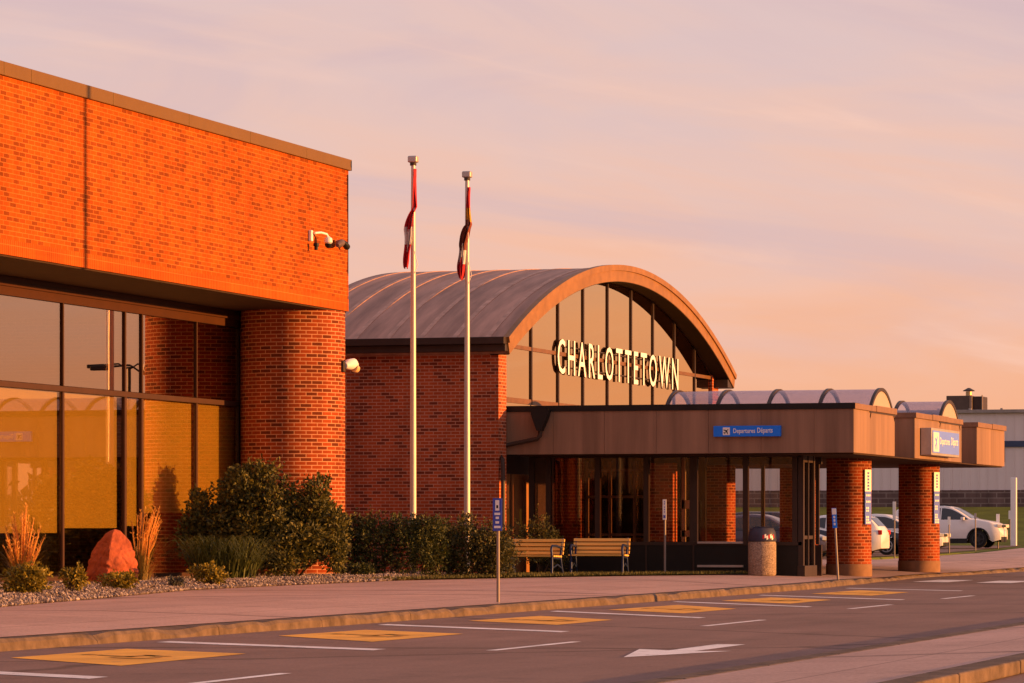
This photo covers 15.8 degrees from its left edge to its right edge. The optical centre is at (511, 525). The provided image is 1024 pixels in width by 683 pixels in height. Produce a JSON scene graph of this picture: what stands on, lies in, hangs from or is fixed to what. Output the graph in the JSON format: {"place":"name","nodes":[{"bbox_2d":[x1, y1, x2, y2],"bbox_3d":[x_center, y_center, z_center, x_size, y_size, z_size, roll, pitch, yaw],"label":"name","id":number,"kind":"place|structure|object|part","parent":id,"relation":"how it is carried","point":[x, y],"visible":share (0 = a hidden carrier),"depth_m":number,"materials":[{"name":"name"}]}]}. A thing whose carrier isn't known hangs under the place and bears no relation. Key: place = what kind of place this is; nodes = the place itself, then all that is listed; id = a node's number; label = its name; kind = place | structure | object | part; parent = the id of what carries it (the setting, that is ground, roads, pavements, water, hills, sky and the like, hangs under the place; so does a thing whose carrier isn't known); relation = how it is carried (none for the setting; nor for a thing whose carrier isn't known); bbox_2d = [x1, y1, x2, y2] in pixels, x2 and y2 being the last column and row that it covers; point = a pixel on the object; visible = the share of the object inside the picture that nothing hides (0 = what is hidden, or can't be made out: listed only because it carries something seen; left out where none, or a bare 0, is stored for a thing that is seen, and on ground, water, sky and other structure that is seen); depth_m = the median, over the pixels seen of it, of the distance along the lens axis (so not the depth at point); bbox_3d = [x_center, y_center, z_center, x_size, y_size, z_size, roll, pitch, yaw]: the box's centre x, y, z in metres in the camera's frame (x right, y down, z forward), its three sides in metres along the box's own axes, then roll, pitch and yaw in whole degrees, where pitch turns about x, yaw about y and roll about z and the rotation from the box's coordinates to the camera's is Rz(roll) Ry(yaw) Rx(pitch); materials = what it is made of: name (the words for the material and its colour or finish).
{"place":"outdoors","nodes":[
{"label":"outdoors","id":0,"kind":"place"},
{"bbox_2d":[0,502,50,590],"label":"ornamental grass","id":1,"kind":"object","parent":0,"point":[15,558],"depth_m":55.83,"materials":[{"name":"plant"}]},
{"bbox_2d":[130,506,162,580],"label":"ornamental grass","id":2,"kind":"object","parent":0,"point":[143,562],"depth_m":67.75,"materials":[{"name":"plant"}]},
{"bbox_2d":[0,567,1023,682],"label":"road","id":3,"kind":"structure","parent":0,"point":[596,651],"depth_m":41.29,"materials":[{"name":"grey asphalt"}]},
{"bbox_2d":[13,590,905,665],"bbox_3d":[1.546,1.296,54.575,1.900,0.001,41.700,0,0,17],"label":"accessible bay paint","id":4,"kind":"object","parent":3,"relation":"on","point":[98,657],"visible":1,"depth_m":43.79,"materials":[{"name":"yellow paint"}]},
{"bbox_2d":[82,592,873,657],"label":"accessible bay symbols","id":5,"kind":"object","parent":3,"relation":"on","point":[158,656],"visible":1,"depth_m":43.66,"materials":[{"name":"paint"}]},
{"bbox_2d":[0,580,1023,682],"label":"road markings","id":6,"kind":"object","parent":3,"relation":"on","point":[644,652],"visible":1,"depth_m":40.13,"materials":[{"name":"paint"}]},
{"bbox_2d":[631,622,1023,682],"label":"island kerb","id":7,"kind":"structure","parent":3,"relation":"on","point":[992,669],"depth_m":31.50,"materials":[{"name":"concrete"}]},
{"bbox_2d":[664,625,1023,682],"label":"traffic island","id":8,"kind":"structure","parent":3,"relation":"on","point":[877,665],"depth_m":32.98,"materials":[{"name":"concrete"}]},
{"bbox_2d":[0,548,1023,636],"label":"pavement","id":9,"kind":"structure","parent":0,"point":[200,606],"depth_m":58.65,"materials":[{"name":"concrete"}]},
{"bbox_2d":[0,60,351,582],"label":"brick building","id":10,"kind":"structure","parent":9,"relation":"on","point":[174,303],"depth_m":71.27,"materials":[{"name":"orange brick"}]},
{"bbox_2d":[0,387,56,576],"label":"window","id":11,"kind":"structure","parent":10,"relation":"in","point":[28,418],"depth_m":67.81,"materials":[{"name":"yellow glass"}]},
{"bbox_2d":[0,295,60,385],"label":"window","id":12,"kind":"structure","parent":10,"relation":"in","point":[30,329],"depth_m":67.73,"materials":[{"name":"grey glass"}]},
{"bbox_2d":[65,392,116,527],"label":"window","id":13,"kind":"structure","parent":10,"relation":"in","point":[90,421],"depth_m":70.53,"materials":[{"name":"yellow glass"}]},
{"bbox_2d":[64,304,122,390],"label":"window","id":14,"kind":"structure","parent":10,"relation":"in","point":[93,337],"depth_m":70.50,"materials":[{"name":"clear glass"}]},
{"bbox_2d":[0,303,239,582],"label":"window frame","id":15,"kind":"structure","parent":10,"relation":"in","point":[61,389],"depth_m":71.89,"materials":[{"name":"brown metal"}]},
{"bbox_2d":[127,398,136,525],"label":"window","id":16,"kind":"structure","parent":10,"relation":"in","point":[131,403],"depth_m":72.45,"materials":[{"name":"brown glass"}]},
{"bbox_2d":[126,312,139,392],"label":"window","id":17,"kind":"structure","parent":10,"relation":"in","point":[132,319],"depth_m":72.31,"materials":[{"name":"clear glass"}]},
{"bbox_2d":[144,399,190,573],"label":"window","id":18,"kind":"structure","parent":10,"relation":"in","point":[167,425],"depth_m":74.17,"materials":[{"name":"brown glass"}]},
{"bbox_2d":[143,315,194,396],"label":"window","id":19,"kind":"structure","parent":10,"relation":"in","point":[168,344],"depth_m":74.08,"materials":[{"name":"clear glass"}]},
{"bbox_2d":[198,404,233,508],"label":"window","id":20,"kind":"structure","parent":10,"relation":"in","point":[215,423],"depth_m":76.66,"materials":[{"name":"brown glass"}]},
{"bbox_2d":[198,323,236,400],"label":"window","id":21,"kind":"structure","parent":10,"relation":"in","point":[217,344],"depth_m":76.64,"materials":[{"name":"clear glass"}]},
{"bbox_2d":[308,230,331,249],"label":"security camera","id":22,"kind":"object","parent":10,"relation":"attached to","point":[328,240],"visible":1,"depth_m":75.86,"materials":[{"name":"white paint"}]},
{"bbox_2d":[335,239,349,249],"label":"security camera","id":23,"kind":"object","parent":10,"relation":"attached to","point":[340,243],"visible":1,"depth_m":77.15,"materials":[{"name":"white paint"}]},
{"bbox_2d":[341,358,359,372],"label":"wall floodlight","id":24,"kind":"object","parent":10,"relation":"attached to","point":[352,364],"depth_m":77.55,"materials":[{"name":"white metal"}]},
{"bbox_2d":[493,498,501,603],"bbox_3d":[-0.215,0.395,56.512,0.145,1.640,0.075,0,0,17],"label":"sign post","id":25,"kind":"object","parent":9,"relation":"on","point":[497,514],"visible":0.93,"depth_m":56.50,"materials":[{"name":"metal"}]},
{"bbox_2d":[345,265,736,572],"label":"terminal hall","id":26,"kind":"structure","parent":9,"relation":"on","point":[523,322],"depth_m":85.66,"materials":[{"name":"brick"}]},
{"bbox_2d":[506,474,509,567],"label":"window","id":27,"kind":"structure","parent":26,"relation":"in","point":[507,475],"depth_m":85.02,"materials":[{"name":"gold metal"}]},
{"bbox_2d":[511,474,522,571],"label":"door","id":28,"kind":"structure","parent":26,"relation":"in","point":[516,479],"depth_m":85.81,"materials":[{"name":"black glass"}]},
{"bbox_2d":[506,349,529,398],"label":"gable window","id":29,"kind":"structure","parent":26,"relation":"in","point":[518,361],"depth_m":85.81,"materials":[{"name":"clear glass"}]},
{"bbox_2d":[517,330,529,346],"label":"gable window","id":30,"kind":"structure","parent":26,"relation":"in","point":[525,341],"depth_m":86.42,"materials":[{"name":"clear glass"}]},
{"bbox_2d":[523,475,529,571],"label":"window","id":31,"kind":"structure","parent":26,"relation":"in","point":[526,567],"depth_m":86.48,"materials":[{"name":"orange glass"}]},
{"bbox_2d":[533,305,556,350],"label":"gable window","id":32,"kind":"structure","parent":26,"relation":"in","point":[545,329],"depth_m":88.08,"materials":[{"name":"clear glass"}]},
{"bbox_2d":[533,352,556,402],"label":"gable window","id":33,"kind":"structure","parent":26,"relation":"in","point":[544,365],"depth_m":87.84,"materials":[{"name":"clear glass"}]},
{"bbox_2d":[559,290,581,354],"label":"gable window","id":34,"kind":"structure","parent":26,"relation":"in","point":[570,308],"depth_m":90.06,"materials":[{"name":"clear glass"}]},
{"bbox_2d":[559,356,581,404],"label":"gable window","id":35,"kind":"structure","parent":26,"relation":"in","point":[570,387],"depth_m":89.97,"materials":[{"name":"clear glass"}]},
{"bbox_2d":[584,283,606,358],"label":"gable window","id":36,"kind":"structure","parent":26,"relation":"in","point":[595,296],"depth_m":92.13,"materials":[{"name":"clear glass"}]},
{"bbox_2d":[584,360,606,404],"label":"gable window","id":37,"kind":"structure","parent":26,"relation":"in","point":[595,390],"depth_m":92.13,"materials":[{"name":"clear glass"}]},
{"bbox_2d":[556,339,677,389],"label":"letter sign","id":38,"kind":"object","parent":26,"relation":"attached to","point":[664,370],"visible":0.99,"depth_m":93.71,"materials":[{"name":"cream-white painted metal"},{"name":"illuminated white acrylic"}]},
{"bbox_2d":[609,283,629,362],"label":"gable window","id":39,"kind":"structure","parent":26,"relation":"in","point":[619,296],"depth_m":94.29,"materials":[{"name":"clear glass"}]},
{"bbox_2d":[609,364,629,404],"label":"gable window","id":40,"kind":"structure","parent":26,"relation":"in","point":[619,392],"depth_m":94.29,"materials":[{"name":"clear glass"}]},
{"bbox_2d":[632,290,651,366],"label":"gable window","id":41,"kind":"structure","parent":26,"relation":"in","point":[641,306],"depth_m":96.36,"materials":[{"name":"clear glass"}]},
{"bbox_2d":[632,367,651,404],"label":"gable window","id":42,"kind":"structure","parent":26,"relation":"in","point":[641,394],"depth_m":96.36,"materials":[{"name":"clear glass"}]},
{"bbox_2d":[654,304,673,369],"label":"gable window","id":43,"kind":"structure","parent":26,"relation":"in","point":[663,325],"depth_m":98.48,"materials":[{"name":"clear glass"}]},
{"bbox_2d":[654,371,673,404],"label":"gable window","id":44,"kind":"structure","parent":26,"relation":"in","point":[661,395],"depth_m":98.43,"materials":[{"name":"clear glass"}]},
{"bbox_2d":[676,325,693,372],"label":"gable window","id":45,"kind":"structure","parent":26,"relation":"in","point":[684,349],"depth_m":100.69,"materials":[{"name":"clear glass"}]},
{"bbox_2d":[676,374,693,403],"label":"gable window","id":46,"kind":"structure","parent":26,"relation":"in","point":[685,383],"depth_m":100.81,"materials":[{"name":"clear glass"}]},
{"bbox_2d":[696,352,709,375],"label":"gable window","id":47,"kind":"structure","parent":26,"relation":"in","point":[701,369],"depth_m":102.40,"materials":[{"name":"clear glass"}]},
{"bbox_2d":[696,377,709,403],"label":"gable window","id":48,"kind":"structure","parent":26,"relation":"in","point":[702,384],"depth_m":102.62,"materials":[{"name":"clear glass"}]},
{"bbox_2d":[529,455,821,575],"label":"glazed vestibule","id":49,"kind":"object","parent":9,"relation":"on","point":[612,497],"visible":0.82,"depth_m":85.33,"materials":[{"name":"glass"}]},
{"bbox_2d":[500,388,1005,576],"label":"entrance canopy","id":50,"kind":"object","parent":9,"relation":"on","point":[849,443],"visible":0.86,"depth_m":84.93,"materials":[{"name":"brown metal"}]},
{"bbox_2d":[713,425,780,436],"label":"departures sign","id":51,"kind":"object","parent":50,"relation":"attached to","point":[737,431],"visible":1,"depth_m":82.68,"materials":[{"name":"blue paint"}]},
{"bbox_2d":[865,469,870,523],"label":"column notice","id":52,"kind":"object","parent":50,"relation":"attached to","point":[867,496],"depth_m":87.81,"materials":[{"name":"white paint"}]},
{"bbox_2d":[934,472,939,523],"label":"column notice","id":53,"kind":"object","parent":50,"relation":"attached to","point":[936,497],"depth_m":96.23,"materials":[{"name":"white paint"}]},
{"bbox_2d":[921,428,958,457],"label":"departures lightbox","id":54,"kind":"object","parent":50,"relation":"attached to","point":[936,442],"visible":1,"depth_m":90.57,"materials":[{"name":"white paint"}]},
{"bbox_2d":[748,527,776,575],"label":"litter bin","id":55,"kind":"object","parent":9,"relation":"on","point":[762,551],"visible":1,"depth_m":82.92,"materials":[{"name":"beige concrete"}]},
{"bbox_2d":[832,508,838,579],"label":"sign post","id":56,"kind":"object","parent":9,"relation":"on","point":[834,519],"visible":0.91,"depth_m":81.64,"materials":[{"name":"metal"}]},
{"bbox_2d":[0,567,1023,651],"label":"kerb","id":57,"kind":"structure","parent":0,"point":[87,638],"depth_m":50.00,"materials":[{"name":"grey concrete"}]},
{"bbox_2d":[0,0,1023,409],"label":"sky","id":58,"kind":"structure","parent":0,"point":[835,188],"materials":[{"name":"pink"}]},
{"bbox_2d":[349,570,746,578],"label":"lawn grass","id":59,"kind":"structure","parent":0,"point":[518,574],"depth_m":80.22,"materials":[{"name":"green plant"}]},
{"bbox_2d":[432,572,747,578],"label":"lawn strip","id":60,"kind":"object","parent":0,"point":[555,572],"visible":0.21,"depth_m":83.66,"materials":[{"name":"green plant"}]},
{"bbox_2d":[505,538,564,573],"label":"bench","id":61,"kind":"object","parent":60,"relation":"on","point":[539,551],"visible":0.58,"depth_m":81.85,"materials":[{"name":"brown wood"}]},
{"bbox_2d":[508,503,571,572],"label":"flowering shrub","id":62,"kind":"object","parent":60,"relation":"on","point":[541,530],"visible":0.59,"depth_m":83.68,"materials":[{"name":"green plant"}]},
{"bbox_2d":[568,538,629,572],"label":"bench","id":63,"kind":"object","parent":60,"relation":"on","point":[585,543],"visible":0.96,"depth_m":83.20,"materials":[{"name":"brown wood"}]},
{"bbox_2d":[663,499,665,574],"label":"sign post","id":64,"kind":"object","parent":60,"relation":"on","point":[664,509],"visible":0.93,"depth_m":83.20,"materials":[{"name":"metal"}]},
{"bbox_2d":[735,507,1023,559],"bbox_3d":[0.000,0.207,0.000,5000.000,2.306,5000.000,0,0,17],"label":"ground","id":65,"kind":"structure","parent":0,"point":[987,513],"depth_m":176.09,"materials":[{"name":"green plant"}]},
{"bbox_2d":[735,408,1023,506],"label":"warehouse","id":66,"kind":"structure","parent":65,"relation":"on","point":[975,487],"depth_m":185.40,"materials":[{"name":"grey metal"}]},
{"bbox_2d":[946,388,986,409],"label":"rooftop unit","id":67,"kind":"object","parent":66,"relation":"on","point":[967,401],"visible":0.74,"depth_m":190.71,"materials":[{"name":"grey metal"}]},
{"bbox_2d":[893,502,895,558],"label":"sign post","id":68,"kind":"object","parent":65,"relation":"on","point":[894,511],"visible":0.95,"depth_m":124.84,"materials":[{"name":"metal"}]},
{"bbox_2d":[948,517,949,552],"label":"sign post","id":69,"kind":"object","parent":65,"relation":"on","point":[948,534],"visible":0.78,"depth_m":139.74,"materials":[{"name":"metal"}]},
{"bbox_2d":[974,513,975,550],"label":"sign post","id":70,"kind":"object","parent":65,"relation":"on","point":[975,529],"visible":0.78,"depth_m":147.00,"materials":[{"name":"metal"}]},
{"bbox_2d":[996,514,999,548],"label":"sign post","id":71,"kind":"object","parent":65,"relation":"on","point":[997,517],"visible":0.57,"depth_m":152.76,"materials":[{"name":"metal"}]},
{"bbox_2d":[1009,511,1010,539],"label":"sign post","id":72,"kind":"object","parent":65,"relation":"on","point":[1010,523],"visible":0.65,"depth_m":163.68,"materials":[{"name":"metal"}]},
{"bbox_2d":[1011,478,1016,545],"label":"marker post","id":73,"kind":"object","parent":65,"relation":"on","point":[1013,511],"visible":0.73,"depth_m":160.54,"materials":[{"name":"white paint"}]},
{"bbox_2d":[822,546,1013,559],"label":"parking lot","id":74,"kind":"structure","parent":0,"point":[942,549],"depth_m":149.31,"materials":[{"name":"grey asphalt"}]},
{"bbox_2d":[735,514,825,552],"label":"parked car","id":75,"kind":"object","parent":74,"relation":"on","point":[771,521],"visible":0.09,"depth_m":119.55,"materials":[{"name":"paint"}]},
{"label":"side window","id":76,"kind":"part","parent":75,"relation":"part of","materials":[{"name":"black glass"}]},
{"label":"side window","id":77,"kind":"part","parent":75,"relation":"part of","materials":[{"name":"black glass"}]},
{"bbox_2d":[735,512,825,556],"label":"parked car","id":78,"kind":"object","parent":74,"relation":"on","point":[822,530],"visible":0.02,"depth_m":123.69,"materials":[{"name":"white paint"}]},
{"bbox_2d":[820,515,890,554],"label":"parked car","id":79,"kind":"object","parent":74,"relation":"on","point":[880,538],"visible":0.07,"depth_m":127.29,"materials":[{"name":"white paint"}]},
{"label":"side window","id":80,"kind":"part","parent":79,"relation":"part of","materials":[{"name":"black glass"}]},
{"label":"rear window","id":81,"kind":"part","parent":79,"relation":"part of","materials":[{"name":"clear glass"}]},
{"bbox_2d":[879,528,898,554],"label":"parked car","id":82,"kind":"object","parent":74,"relation":"on","point":[889,550],"visible":0.12,"depth_m":132.10,"materials":[{"name":"paint"}]},
{"bbox_2d":[871,514,950,547],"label":"parked car","id":83,"kind":"object","parent":74,"relation":"on","point":[887,520],"visible":0.12,"depth_m":139.79,"materials":[{"name":"white paint"}]},
{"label":"side window","id":84,"kind":"part","parent":83,"relation":"part of","materials":[{"name":"black glass"}]},
{"bbox_2d":[896,505,1008,547],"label":"parked suv","id":85,"kind":"object","parent":74,"relation":"on","point":[962,525],"visible":0.55,"depth_m":151.59,"materials":[{"name":"white paint"}]},
{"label":"side window","id":86,"kind":"part","parent":85,"relation":"part of","materials":[{"name":"black glass"}]},
{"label":"planting bed","id":87,"kind":"structure","parent":0,"visible":0},
{"bbox_2d":[0,561,53,592],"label":"shrub","id":88,"kind":"object","parent":87,"relation":"on","point":[27,575],"visible":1,"depth_m":55.09,"materials":[{"name":"green plant"}]},
{"bbox_2d":[58,561,90,590],"bbox_3d":[-6.748,0.784,57.046,0.471,0.532,0.489,0,0,17],"label":"shrub","id":89,"kind":"object","parent":87,"relation":"on","point":[75,577],"visible":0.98,"depth_m":56.98,"materials":[{"name":"green plant"}]},
{"bbox_2d":[85,529,138,582],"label":"boulder","id":90,"kind":"object","parent":87,"relation":"on","point":[112,550],"visible":0.8,"depth_m":65.44,"materials":[{"name":"red stone"}]},
{"bbox_2d":[93,569,139,589],"bbox_3d":[-6.428,0.885,60.114,0.712,0.389,0.744,0,0,-26],"label":"shrub","id":91,"kind":"object","parent":87,"relation":"on","point":[122,580],"visible":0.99,"depth_m":59.97,"materials":[{"name":"green plant"}]},
{"bbox_2d":[166,575,186,586],"bbox_3d":[-5.802,0.958,63.752,0.364,0.252,0.337,0,0,-33],"label":"shrub","id":92,"kind":"object","parent":87,"relation":"on","point":[176,581],"visible":0.98,"depth_m":63.70,"materials":[{"name":"green plant"}]},
{"bbox_2d":[186,560,231,584],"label":"shrub","id":93,"kind":"object","parent":87,"relation":"on","point":[213,573],"visible":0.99,"depth_m":65.48,"materials":[{"name":"green plant"}]},
{"bbox_2d":[158,535,288,577],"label":"daylily clump","id":94,"kind":"object","parent":87,"relation":"on","point":[232,557],"visible":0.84,"depth_m":70.55,"materials":[{"name":"green plant"}]},
{"bbox_2d":[0,571,458,606],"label":"gravel","id":95,"kind":"structure","parent":87,"relation":"on","point":[93,590],"depth_m":63.73,"materials":[{"name":"grey gravel"}]},
{"bbox_2d":[171,453,353,576],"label":"shrub","id":96,"kind":"object","parent":87,"relation":"on","point":[240,511],"visible":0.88,"depth_m":73.60,"materials":[{"name":"green plant"}]},
{"bbox_2d":[345,561,374,574],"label":"shrub","id":97,"kind":"object","parent":87,"relation":"on","point":[359,568],"visible":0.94,"depth_m":75.30,"materials":[{"name":"green plant"}]},
{"bbox_2d":[334,505,454,575],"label":"hedge","id":98,"kind":"object","parent":87,"relation":"on","point":[417,532],"visible":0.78,"depth_m":77.29,"materials":[{"name":"green plant"}]},
{"bbox_2d":[408,156,418,572],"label":"flagpole","id":99,"kind":"object","parent":87,"relation":"on","point":[413,160],"visible":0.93,"depth_m":77.95,"materials":[{"name":"metal"}]},
{"bbox_2d":[403,169,416,268],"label":"flag","id":100,"kind":"object","parent":99,"relation":"hanging from","point":[408,225],"visible":1,"depth_m":77.92,"materials":[{"name":"red fabric"}]},
{"bbox_2d":[462,171,471,570],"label":"flagpole","id":101,"kind":"object","parent":87,"relation":"on","point":[466,175],"visible":0.88,"depth_m":81.54,"materials":[{"name":"metal"}]},
{"bbox_2d":[457,187,471,279],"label":"flag","id":102,"kind":"object","parent":101,"relation":"hanging from","point":[464,238],"visible":1,"depth_m":81.50,"materials":[{"name":"red fabric"}]},
{"bbox_2d":[413,510,525,577],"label":"hedge","id":103,"kind":"object","parent":87,"relation":"on","point":[477,549],"visible":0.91,"depth_m":77.75,"materials":[{"name":"green plant"}]}
]}

